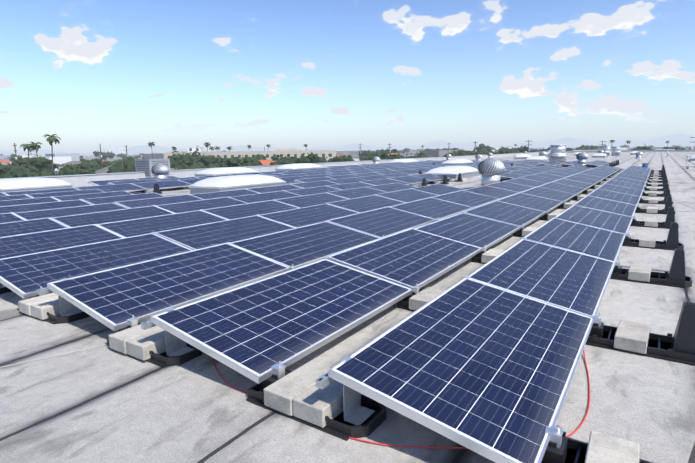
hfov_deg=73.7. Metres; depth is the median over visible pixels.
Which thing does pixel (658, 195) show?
tray
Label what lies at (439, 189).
pv module
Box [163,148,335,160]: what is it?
beige office block
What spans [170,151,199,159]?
tree
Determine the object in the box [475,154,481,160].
turbine vent
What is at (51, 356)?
grey wire
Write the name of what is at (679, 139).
distant hills
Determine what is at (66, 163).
road
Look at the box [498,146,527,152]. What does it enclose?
tall tree
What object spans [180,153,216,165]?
tree
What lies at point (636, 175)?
pv module
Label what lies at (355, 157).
house
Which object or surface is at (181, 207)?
pv module
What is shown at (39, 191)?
pv module
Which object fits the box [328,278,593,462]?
pv module
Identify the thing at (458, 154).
tree
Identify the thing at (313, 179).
pv module
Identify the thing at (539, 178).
pv module
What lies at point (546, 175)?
pv module
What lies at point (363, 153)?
tall tree
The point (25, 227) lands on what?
pv module
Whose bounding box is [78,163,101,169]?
tree
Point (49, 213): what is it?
pv module
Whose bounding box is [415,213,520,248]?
pv module
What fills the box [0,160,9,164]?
house
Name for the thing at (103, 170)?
road
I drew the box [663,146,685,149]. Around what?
tree
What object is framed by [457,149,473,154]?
tall tree
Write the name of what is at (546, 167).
pv module
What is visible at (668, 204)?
mounting bracket
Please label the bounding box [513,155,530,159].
skylight
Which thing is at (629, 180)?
pv module
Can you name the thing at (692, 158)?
skylight
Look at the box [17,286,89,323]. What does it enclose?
tray
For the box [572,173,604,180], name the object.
pv module
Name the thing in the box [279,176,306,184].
pv module
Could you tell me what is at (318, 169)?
pv module
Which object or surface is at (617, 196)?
pv module
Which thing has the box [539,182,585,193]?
pv module
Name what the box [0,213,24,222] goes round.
pv module
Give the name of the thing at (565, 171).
pv module
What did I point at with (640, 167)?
pv module
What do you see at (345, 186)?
pv module
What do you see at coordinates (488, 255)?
blocks
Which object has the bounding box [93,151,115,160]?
tree
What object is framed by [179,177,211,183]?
pv module
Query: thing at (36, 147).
palm
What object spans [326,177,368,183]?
pv module
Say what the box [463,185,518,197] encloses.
pv module
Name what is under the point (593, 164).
pv module
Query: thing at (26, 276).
pv module
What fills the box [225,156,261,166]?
tree
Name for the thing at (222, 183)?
skylight
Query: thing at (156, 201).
pv module
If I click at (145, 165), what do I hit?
rooftop ac unit
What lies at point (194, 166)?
tree
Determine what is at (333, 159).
tree
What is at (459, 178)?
tray
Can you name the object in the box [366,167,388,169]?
pv module
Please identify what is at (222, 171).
skylight
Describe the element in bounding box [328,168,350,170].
pv module
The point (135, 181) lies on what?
pv module
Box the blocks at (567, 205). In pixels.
[564,202,574,208]
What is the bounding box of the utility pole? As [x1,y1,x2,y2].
[13,143,17,166]
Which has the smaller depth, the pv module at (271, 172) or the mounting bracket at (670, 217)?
the mounting bracket at (670, 217)
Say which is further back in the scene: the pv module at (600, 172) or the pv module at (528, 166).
the pv module at (528, 166)
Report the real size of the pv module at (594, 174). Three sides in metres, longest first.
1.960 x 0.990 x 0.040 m
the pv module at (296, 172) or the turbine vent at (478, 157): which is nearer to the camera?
the pv module at (296, 172)
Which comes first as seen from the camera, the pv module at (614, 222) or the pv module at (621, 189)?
the pv module at (614, 222)
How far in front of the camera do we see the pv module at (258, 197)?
11.69 m
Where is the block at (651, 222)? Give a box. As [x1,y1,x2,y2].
[644,218,657,226]
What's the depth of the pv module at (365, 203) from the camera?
10.01 m
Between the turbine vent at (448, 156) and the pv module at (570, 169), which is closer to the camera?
the pv module at (570, 169)
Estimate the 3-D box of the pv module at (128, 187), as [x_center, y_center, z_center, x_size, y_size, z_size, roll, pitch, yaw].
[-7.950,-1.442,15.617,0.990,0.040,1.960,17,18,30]
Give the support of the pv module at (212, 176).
on the strut rails
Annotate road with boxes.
[58,161,81,168]
[95,165,110,173]
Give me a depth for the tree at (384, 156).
85.30 m
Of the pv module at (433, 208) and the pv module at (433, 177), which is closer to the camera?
the pv module at (433, 208)
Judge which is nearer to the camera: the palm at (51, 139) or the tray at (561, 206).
the tray at (561, 206)
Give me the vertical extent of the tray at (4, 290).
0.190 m
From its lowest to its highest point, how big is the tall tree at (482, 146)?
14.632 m
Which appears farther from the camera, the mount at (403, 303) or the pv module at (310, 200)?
the pv module at (310, 200)
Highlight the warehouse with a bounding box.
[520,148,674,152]
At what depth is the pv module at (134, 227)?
7.56 m
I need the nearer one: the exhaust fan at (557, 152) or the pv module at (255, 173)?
the pv module at (255, 173)
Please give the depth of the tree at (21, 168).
93.61 m
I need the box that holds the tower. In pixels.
[110,146,125,154]
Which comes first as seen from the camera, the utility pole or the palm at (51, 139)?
the utility pole
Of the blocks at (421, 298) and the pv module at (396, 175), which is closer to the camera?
the blocks at (421, 298)
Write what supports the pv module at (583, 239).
on the module clamps
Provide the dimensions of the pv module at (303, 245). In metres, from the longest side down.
1.960 x 0.990 x 0.040 m
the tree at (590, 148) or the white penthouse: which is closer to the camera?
the white penthouse
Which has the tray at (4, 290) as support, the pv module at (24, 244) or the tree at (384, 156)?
the pv module at (24, 244)
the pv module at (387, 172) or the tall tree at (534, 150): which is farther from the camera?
the tall tree at (534, 150)
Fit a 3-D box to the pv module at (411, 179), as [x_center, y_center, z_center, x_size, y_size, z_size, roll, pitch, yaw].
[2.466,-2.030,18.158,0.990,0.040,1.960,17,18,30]
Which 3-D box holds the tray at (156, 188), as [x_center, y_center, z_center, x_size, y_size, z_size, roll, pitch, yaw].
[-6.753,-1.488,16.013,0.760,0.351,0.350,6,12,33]
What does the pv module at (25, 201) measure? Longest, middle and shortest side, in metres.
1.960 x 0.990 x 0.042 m
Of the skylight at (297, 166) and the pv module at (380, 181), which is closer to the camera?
the pv module at (380, 181)
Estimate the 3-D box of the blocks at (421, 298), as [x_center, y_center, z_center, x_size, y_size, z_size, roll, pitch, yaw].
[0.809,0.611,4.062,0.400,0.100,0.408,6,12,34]
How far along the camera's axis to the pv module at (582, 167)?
27.14 m
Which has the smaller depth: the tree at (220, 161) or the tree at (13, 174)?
the tree at (13, 174)
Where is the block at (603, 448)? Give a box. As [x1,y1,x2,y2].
[585,431,639,462]
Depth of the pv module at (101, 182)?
18.54 m
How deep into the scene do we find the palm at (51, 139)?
141.78 m
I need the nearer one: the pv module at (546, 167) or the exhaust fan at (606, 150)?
the pv module at (546, 167)
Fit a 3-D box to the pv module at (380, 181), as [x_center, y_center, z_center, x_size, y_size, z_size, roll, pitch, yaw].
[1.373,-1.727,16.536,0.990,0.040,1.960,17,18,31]
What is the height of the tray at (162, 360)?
0.190 m
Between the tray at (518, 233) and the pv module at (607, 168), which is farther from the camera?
the pv module at (607, 168)
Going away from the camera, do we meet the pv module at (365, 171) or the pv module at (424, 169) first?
the pv module at (365, 171)
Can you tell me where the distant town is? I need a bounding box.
[0,146,694,163]
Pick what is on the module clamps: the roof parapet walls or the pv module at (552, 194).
the pv module at (552, 194)
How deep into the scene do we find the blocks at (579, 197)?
12.10 m
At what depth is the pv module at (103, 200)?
11.62 m
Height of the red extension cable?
0.102 m
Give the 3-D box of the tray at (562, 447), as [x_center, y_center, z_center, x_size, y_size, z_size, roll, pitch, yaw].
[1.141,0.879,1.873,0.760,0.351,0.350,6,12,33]
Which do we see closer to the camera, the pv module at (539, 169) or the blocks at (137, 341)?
the blocks at (137, 341)
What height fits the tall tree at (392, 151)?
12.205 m
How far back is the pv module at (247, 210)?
9.20 m
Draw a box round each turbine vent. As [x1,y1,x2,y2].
[151,164,168,178]
[372,156,379,163]
[445,154,450,159]
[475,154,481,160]
[478,158,504,186]
[539,151,546,156]
[576,152,588,164]
[635,151,642,158]
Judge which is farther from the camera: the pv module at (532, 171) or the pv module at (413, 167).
the pv module at (413, 167)
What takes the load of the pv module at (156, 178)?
on the strut rails
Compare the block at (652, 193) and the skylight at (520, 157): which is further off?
the skylight at (520, 157)
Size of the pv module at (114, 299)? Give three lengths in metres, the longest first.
1.960 x 0.990 x 0.040 m
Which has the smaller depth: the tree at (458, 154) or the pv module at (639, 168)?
the pv module at (639, 168)
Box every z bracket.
[58,295,83,315]
[165,330,193,356]
[343,384,374,424]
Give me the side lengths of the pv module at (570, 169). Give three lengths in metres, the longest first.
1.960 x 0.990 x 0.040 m
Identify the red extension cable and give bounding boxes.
[211,350,589,448]
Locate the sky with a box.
[0,0,694,152]
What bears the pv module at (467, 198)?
on the module clamps
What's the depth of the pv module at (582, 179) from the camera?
16.55 m
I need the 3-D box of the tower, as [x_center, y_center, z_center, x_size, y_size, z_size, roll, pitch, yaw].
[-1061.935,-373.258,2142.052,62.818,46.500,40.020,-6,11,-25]
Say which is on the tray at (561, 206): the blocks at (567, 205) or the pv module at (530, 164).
the blocks at (567, 205)
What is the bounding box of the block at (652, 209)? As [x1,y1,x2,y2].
[646,207,657,212]
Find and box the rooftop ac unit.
[134,158,170,177]
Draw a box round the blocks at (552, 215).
[548,212,559,219]
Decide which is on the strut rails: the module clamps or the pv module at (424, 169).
the module clamps
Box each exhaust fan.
[546,145,568,160]
[602,147,611,155]
[612,147,621,155]
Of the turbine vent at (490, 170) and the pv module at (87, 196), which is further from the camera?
the turbine vent at (490, 170)
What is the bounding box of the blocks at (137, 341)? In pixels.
[109,324,186,360]
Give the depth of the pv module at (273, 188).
14.09 m
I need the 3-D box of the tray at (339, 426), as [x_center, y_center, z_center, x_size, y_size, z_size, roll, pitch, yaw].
[-0.166,0.863,2.531,0.760,0.190,0.350,6,12,33]
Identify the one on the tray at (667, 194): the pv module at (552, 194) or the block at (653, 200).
the block at (653, 200)
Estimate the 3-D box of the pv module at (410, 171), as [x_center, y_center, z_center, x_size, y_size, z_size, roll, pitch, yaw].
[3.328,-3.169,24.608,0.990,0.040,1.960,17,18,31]
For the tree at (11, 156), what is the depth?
371.41 m
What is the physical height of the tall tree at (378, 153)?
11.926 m
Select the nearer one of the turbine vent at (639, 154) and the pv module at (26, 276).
the pv module at (26, 276)
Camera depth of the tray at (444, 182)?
18.37 m
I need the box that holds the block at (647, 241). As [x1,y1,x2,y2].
[639,236,655,247]
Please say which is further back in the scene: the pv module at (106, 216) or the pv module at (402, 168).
the pv module at (402, 168)
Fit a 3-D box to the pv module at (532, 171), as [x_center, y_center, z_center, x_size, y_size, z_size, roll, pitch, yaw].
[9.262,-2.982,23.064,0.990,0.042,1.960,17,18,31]
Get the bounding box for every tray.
[0,287,11,293]
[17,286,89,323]
[105,315,202,366]
[142,183,161,193]
[246,361,385,440]
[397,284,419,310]
[410,178,426,186]
[429,175,448,184]
[447,173,462,181]
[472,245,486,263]
[513,223,524,236]
[539,210,548,220]
[541,424,694,462]
[558,201,566,208]
[571,193,578,200]
[586,302,694,365]
[610,248,691,287]
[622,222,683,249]
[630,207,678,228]
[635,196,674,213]
[639,189,672,203]
[641,184,670,196]
[643,179,667,190]
[645,176,666,186]
[647,173,665,182]
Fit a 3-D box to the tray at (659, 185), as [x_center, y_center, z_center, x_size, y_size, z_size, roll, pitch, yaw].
[10.802,-1.765,16.211,0.760,0.351,0.350,6,12,33]
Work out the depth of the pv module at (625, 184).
14.17 m
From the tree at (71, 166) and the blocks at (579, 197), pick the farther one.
the tree at (71, 166)
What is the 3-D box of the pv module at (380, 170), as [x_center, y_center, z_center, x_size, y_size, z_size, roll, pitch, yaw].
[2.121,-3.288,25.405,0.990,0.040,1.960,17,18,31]
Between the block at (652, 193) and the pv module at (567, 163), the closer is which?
the block at (652, 193)
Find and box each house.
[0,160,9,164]
[258,160,275,165]
[346,155,359,160]
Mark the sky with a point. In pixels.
(180, 74)
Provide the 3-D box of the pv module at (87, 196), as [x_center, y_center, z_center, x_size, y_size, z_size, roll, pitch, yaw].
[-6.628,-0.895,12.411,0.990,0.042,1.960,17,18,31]
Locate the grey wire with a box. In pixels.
[0,344,105,367]
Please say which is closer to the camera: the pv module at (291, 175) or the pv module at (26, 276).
the pv module at (26, 276)
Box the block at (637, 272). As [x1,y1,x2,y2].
[628,264,651,281]
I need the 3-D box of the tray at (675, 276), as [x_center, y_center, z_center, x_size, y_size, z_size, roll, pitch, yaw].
[3.146,0.330,4.849,0.760,0.351,0.350,6,12,33]
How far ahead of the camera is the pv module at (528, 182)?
15.72 m
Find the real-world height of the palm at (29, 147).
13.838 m
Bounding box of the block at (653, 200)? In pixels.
[648,198,658,202]
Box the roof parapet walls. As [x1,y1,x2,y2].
[0,150,694,186]
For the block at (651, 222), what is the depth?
7.99 m
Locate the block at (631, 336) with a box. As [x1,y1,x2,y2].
[614,320,649,353]
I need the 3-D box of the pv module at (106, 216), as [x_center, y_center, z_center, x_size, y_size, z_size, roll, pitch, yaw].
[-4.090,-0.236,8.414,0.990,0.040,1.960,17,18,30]
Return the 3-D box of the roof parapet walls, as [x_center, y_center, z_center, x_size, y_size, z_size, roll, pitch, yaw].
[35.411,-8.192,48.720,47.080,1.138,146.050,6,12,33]
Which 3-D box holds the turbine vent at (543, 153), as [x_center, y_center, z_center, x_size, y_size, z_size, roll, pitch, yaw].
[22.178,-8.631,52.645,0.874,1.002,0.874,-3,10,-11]
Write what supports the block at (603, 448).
on the tray at (562, 447)
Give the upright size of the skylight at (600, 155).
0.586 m
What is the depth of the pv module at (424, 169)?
26.13 m
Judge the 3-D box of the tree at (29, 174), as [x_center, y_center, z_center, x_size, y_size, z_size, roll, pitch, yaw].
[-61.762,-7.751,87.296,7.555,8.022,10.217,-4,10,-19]
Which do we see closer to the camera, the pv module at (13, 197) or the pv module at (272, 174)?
the pv module at (13, 197)
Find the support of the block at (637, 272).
on the tray at (675, 276)
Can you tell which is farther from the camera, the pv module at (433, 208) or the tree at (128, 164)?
the tree at (128, 164)
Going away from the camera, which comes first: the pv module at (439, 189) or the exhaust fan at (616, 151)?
the pv module at (439, 189)
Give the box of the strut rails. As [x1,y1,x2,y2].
[38,163,572,388]
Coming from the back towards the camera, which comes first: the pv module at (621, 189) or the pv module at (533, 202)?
the pv module at (621, 189)
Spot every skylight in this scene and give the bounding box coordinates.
[0,178,73,192]
[188,175,285,193]
[194,167,258,176]
[275,163,322,170]
[389,159,419,162]
[424,166,480,180]
[441,159,473,164]
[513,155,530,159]
[524,156,547,160]
[592,153,607,157]
[688,155,694,161]
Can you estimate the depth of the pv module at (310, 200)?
10.82 m
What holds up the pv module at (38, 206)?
on the module clamps
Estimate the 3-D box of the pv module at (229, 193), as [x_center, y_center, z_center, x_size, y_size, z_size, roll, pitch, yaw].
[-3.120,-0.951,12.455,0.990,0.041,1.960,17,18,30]
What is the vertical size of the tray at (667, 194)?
0.351 m
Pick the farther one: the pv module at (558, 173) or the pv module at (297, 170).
the pv module at (297, 170)
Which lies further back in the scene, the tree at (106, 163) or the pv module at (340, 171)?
the tree at (106, 163)
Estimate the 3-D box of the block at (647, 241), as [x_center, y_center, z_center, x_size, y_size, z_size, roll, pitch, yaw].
[4.216,0.140,6.514,0.190,0.090,0.370,6,12,33]
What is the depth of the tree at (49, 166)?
180.51 m
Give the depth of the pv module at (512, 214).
8.36 m
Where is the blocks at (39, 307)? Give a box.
[18,292,60,319]
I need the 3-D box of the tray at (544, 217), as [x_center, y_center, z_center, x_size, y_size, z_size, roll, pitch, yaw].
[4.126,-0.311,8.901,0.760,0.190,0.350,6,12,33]
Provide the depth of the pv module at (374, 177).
19.02 m
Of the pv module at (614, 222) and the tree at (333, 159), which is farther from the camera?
the tree at (333, 159)
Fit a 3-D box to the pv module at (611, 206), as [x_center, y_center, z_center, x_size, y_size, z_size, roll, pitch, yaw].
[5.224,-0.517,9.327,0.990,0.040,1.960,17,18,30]
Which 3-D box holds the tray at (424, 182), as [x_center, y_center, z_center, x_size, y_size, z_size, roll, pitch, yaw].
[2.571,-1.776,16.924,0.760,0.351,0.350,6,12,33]
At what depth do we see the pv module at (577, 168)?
25.48 m
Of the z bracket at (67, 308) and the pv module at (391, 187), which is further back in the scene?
the pv module at (391, 187)
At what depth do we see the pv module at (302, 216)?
8.37 m
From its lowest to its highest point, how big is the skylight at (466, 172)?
0.586 m
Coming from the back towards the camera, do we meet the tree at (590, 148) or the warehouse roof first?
the tree at (590, 148)
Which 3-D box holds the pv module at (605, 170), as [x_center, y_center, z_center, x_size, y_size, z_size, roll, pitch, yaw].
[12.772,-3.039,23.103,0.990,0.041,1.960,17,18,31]
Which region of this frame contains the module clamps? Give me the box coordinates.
[10,167,649,433]
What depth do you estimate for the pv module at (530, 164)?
34.29 m
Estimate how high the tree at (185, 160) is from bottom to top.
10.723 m
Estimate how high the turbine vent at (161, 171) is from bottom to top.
0.897 m
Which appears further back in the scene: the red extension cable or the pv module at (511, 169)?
the pv module at (511, 169)
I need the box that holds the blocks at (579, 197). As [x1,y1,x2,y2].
[577,195,586,199]
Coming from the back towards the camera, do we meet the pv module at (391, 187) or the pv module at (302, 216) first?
the pv module at (391, 187)
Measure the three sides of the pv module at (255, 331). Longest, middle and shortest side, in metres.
1.960 x 0.990 x 0.040 m
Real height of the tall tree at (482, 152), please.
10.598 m
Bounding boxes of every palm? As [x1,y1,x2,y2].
[20,143,34,157]
[29,142,41,157]
[44,134,60,168]
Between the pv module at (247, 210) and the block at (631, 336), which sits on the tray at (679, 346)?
the block at (631, 336)
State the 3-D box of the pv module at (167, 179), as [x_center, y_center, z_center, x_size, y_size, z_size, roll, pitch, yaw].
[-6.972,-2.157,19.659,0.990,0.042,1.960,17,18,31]
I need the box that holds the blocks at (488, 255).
[481,249,504,262]
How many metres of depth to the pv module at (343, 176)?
19.80 m
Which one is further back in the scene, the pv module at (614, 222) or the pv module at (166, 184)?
the pv module at (166, 184)
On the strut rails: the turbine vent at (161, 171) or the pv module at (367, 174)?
the pv module at (367, 174)
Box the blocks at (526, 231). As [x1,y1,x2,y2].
[522,227,537,236]
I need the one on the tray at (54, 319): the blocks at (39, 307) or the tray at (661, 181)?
the blocks at (39, 307)
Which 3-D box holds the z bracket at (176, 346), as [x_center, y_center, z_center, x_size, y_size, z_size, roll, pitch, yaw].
[-1.171,0.711,3.180,0.150,0.239,0.160,6,12,33]
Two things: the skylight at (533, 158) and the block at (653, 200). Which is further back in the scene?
the skylight at (533, 158)
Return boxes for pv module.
[0,194,31,200]
[0,197,59,205]
[0,199,91,213]
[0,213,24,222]
[0,218,69,236]
[0,224,123,258]
[0,233,191,298]
[3,188,77,194]
[13,203,127,219]
[26,189,103,197]
[47,243,289,330]
[51,206,174,226]
[52,191,131,200]
[74,183,146,191]
[81,192,166,204]
[88,179,137,185]
[98,210,227,237]
[109,179,159,184]
[115,194,203,207]
[131,180,190,189]
[135,176,178,179]
[150,258,412,383]
[154,215,294,249]
[156,197,246,212]
[157,177,196,180]
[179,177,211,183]
[190,189,257,199]
[197,175,231,177]
[202,200,298,219]
[229,172,261,175]
[230,191,300,202]
[230,221,380,267]
[247,184,300,192]
[257,173,283,175]
[258,171,285,173]
[258,204,357,227]
[274,173,305,176]
[275,193,347,207]
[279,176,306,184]
[280,171,309,174]
[284,186,340,195]
[286,169,310,171]
[290,180,337,187]
[295,177,333,182]
[301,174,331,177]
[302,172,329,174]
[306,170,329,172]
[307,168,327,170]
[326,170,353,172]
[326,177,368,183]
[326,195,405,212]
[327,174,360,178]
[327,182,374,189]
[327,187,386,198]
[327,207,435,236]
[327,228,481,288]
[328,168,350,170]
[328,172,354,175]
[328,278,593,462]
[350,168,369,170]
[351,170,375,173]
[352,172,383,176]
[356,175,391,179]
[360,178,409,184]
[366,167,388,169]
[368,183,415,191]
[371,169,391,171]
[375,170,409,174]
[376,189,437,202]
[383,173,408,177]
[388,175,431,183]
[389,167,408,169]
[390,197,472,219]
[394,169,425,174]
[404,166,422,168]
[411,173,449,180]
[412,184,465,194]
[413,168,430,171]
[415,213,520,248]
[432,190,498,206]
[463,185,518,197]
[463,201,545,226]
[468,239,615,316]
[486,181,534,191]
[498,193,562,211]
[500,172,525,178]
[504,167,522,170]
[506,178,546,186]
[510,170,536,175]
[513,166,527,168]
[519,162,537,165]
[520,165,535,167]
[520,169,543,173]
[520,175,556,182]
[521,187,575,200]
[524,218,625,260]
[529,167,549,171]
[534,173,564,179]
[539,162,558,165]
[539,166,557,169]
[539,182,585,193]
[543,171,572,176]
[546,165,563,168]
[551,169,578,174]
[554,179,593,187]
[556,205,632,233]
[560,167,582,171]
[561,162,579,164]
[563,176,599,183]
[566,166,588,170]
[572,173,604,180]
[573,165,591,168]
[574,195,636,216]
[580,171,608,177]
[584,162,601,165]
[587,169,612,174]
[588,189,640,204]
[592,168,615,172]
[596,166,618,170]
[598,183,642,195]
[606,179,644,189]
[611,176,645,184]
[616,174,647,181]
[620,171,647,177]
[623,170,648,175]
[626,168,649,172]
[628,166,649,170]
[630,165,650,169]
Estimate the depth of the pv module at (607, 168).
24.76 m
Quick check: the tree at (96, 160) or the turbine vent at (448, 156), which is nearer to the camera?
the turbine vent at (448, 156)
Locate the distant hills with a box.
[0,133,694,154]
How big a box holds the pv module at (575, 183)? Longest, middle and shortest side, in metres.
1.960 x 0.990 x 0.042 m
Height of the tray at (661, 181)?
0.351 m
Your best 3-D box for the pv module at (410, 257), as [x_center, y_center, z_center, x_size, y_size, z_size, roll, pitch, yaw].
[0.738,0.251,5.244,0.990,0.041,1.960,17,18,30]
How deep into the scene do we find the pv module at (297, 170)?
26.28 m
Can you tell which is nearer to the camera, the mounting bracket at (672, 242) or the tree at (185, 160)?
the mounting bracket at (672, 242)
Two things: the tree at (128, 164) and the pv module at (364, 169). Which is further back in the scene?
the tree at (128, 164)
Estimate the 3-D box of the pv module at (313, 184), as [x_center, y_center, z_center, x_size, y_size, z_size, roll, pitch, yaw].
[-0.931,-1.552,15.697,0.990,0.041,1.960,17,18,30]
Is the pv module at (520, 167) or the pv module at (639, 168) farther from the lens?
the pv module at (520, 167)
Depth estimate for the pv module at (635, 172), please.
20.72 m
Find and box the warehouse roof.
[0,152,694,462]
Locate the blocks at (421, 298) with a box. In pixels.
[409,287,445,309]
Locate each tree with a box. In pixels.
[0,162,30,173]
[0,170,27,177]
[3,153,47,172]
[9,154,21,160]
[25,170,35,176]
[32,163,95,176]
[43,159,58,172]
[55,164,106,172]
[64,161,99,168]
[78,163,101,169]
[79,161,110,166]
[80,158,100,163]
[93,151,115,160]
[107,157,135,172]
[119,154,131,157]
[142,152,193,167]
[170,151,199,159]
[174,158,227,169]
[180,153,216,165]
[214,157,228,164]
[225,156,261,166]
[240,154,266,159]
[270,152,317,164]
[271,155,295,160]
[317,153,352,162]
[358,150,373,156]
[366,149,385,156]
[375,148,429,159]
[385,149,397,153]
[442,148,467,156]
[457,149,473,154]
[468,149,488,154]
[474,143,491,151]
[493,147,516,153]
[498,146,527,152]
[527,149,548,152]
[574,146,597,149]
[579,145,595,148]
[634,145,655,149]
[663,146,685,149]
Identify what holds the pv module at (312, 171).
on the module clamps
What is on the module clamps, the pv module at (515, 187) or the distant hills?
the pv module at (515, 187)
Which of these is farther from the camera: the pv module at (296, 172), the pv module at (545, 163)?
the pv module at (545, 163)
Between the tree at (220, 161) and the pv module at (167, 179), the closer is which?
the pv module at (167, 179)
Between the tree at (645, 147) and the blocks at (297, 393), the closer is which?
the blocks at (297, 393)
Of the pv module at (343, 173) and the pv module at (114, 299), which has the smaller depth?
the pv module at (114, 299)
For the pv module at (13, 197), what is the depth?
12.24 m
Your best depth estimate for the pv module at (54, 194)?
13.26 m
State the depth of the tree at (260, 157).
179.54 m
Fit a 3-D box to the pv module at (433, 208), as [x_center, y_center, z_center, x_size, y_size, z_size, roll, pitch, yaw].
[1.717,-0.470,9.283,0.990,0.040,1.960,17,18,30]
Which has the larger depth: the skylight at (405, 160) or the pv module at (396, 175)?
the skylight at (405, 160)
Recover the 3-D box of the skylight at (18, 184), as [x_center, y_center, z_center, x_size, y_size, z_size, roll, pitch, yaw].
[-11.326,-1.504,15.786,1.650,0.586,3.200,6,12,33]
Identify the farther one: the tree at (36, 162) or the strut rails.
the tree at (36, 162)
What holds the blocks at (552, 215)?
on the tray at (544, 217)
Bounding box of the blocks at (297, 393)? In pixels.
[264,361,343,427]
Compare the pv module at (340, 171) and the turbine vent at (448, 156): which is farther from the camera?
the turbine vent at (448, 156)
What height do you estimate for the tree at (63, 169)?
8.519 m
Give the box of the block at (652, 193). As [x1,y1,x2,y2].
[648,192,656,195]
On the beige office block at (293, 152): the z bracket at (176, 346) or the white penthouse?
the white penthouse
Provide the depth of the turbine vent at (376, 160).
39.37 m
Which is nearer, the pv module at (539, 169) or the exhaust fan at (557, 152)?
the pv module at (539, 169)
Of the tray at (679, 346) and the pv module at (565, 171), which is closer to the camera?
the tray at (679, 346)
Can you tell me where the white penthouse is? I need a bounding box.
[188,145,202,151]
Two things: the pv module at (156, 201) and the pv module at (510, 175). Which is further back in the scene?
the pv module at (510, 175)
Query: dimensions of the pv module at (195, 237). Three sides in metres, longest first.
1.960 x 0.990 x 0.041 m
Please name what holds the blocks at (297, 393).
on the tray at (339, 426)
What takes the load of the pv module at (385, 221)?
on the strut rails
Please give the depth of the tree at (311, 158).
88.94 m
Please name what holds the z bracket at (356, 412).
attached to the tray at (339, 426)
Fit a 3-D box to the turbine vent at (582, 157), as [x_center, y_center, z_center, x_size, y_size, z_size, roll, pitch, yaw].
[17.680,-5.465,34.913,0.874,1.002,0.874,0,10,2]
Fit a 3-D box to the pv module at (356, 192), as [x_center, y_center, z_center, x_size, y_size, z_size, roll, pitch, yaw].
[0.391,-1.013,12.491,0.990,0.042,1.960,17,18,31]
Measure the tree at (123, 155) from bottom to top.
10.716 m
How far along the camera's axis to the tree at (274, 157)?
205.39 m
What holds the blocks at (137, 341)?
on the tray at (162, 360)
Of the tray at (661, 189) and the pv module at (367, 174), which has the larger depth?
the pv module at (367, 174)
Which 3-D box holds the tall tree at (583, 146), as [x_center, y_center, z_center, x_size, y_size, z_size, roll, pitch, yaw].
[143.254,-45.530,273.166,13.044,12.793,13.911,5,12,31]
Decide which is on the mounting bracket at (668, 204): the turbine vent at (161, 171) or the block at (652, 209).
the block at (652, 209)
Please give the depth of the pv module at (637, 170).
22.35 m

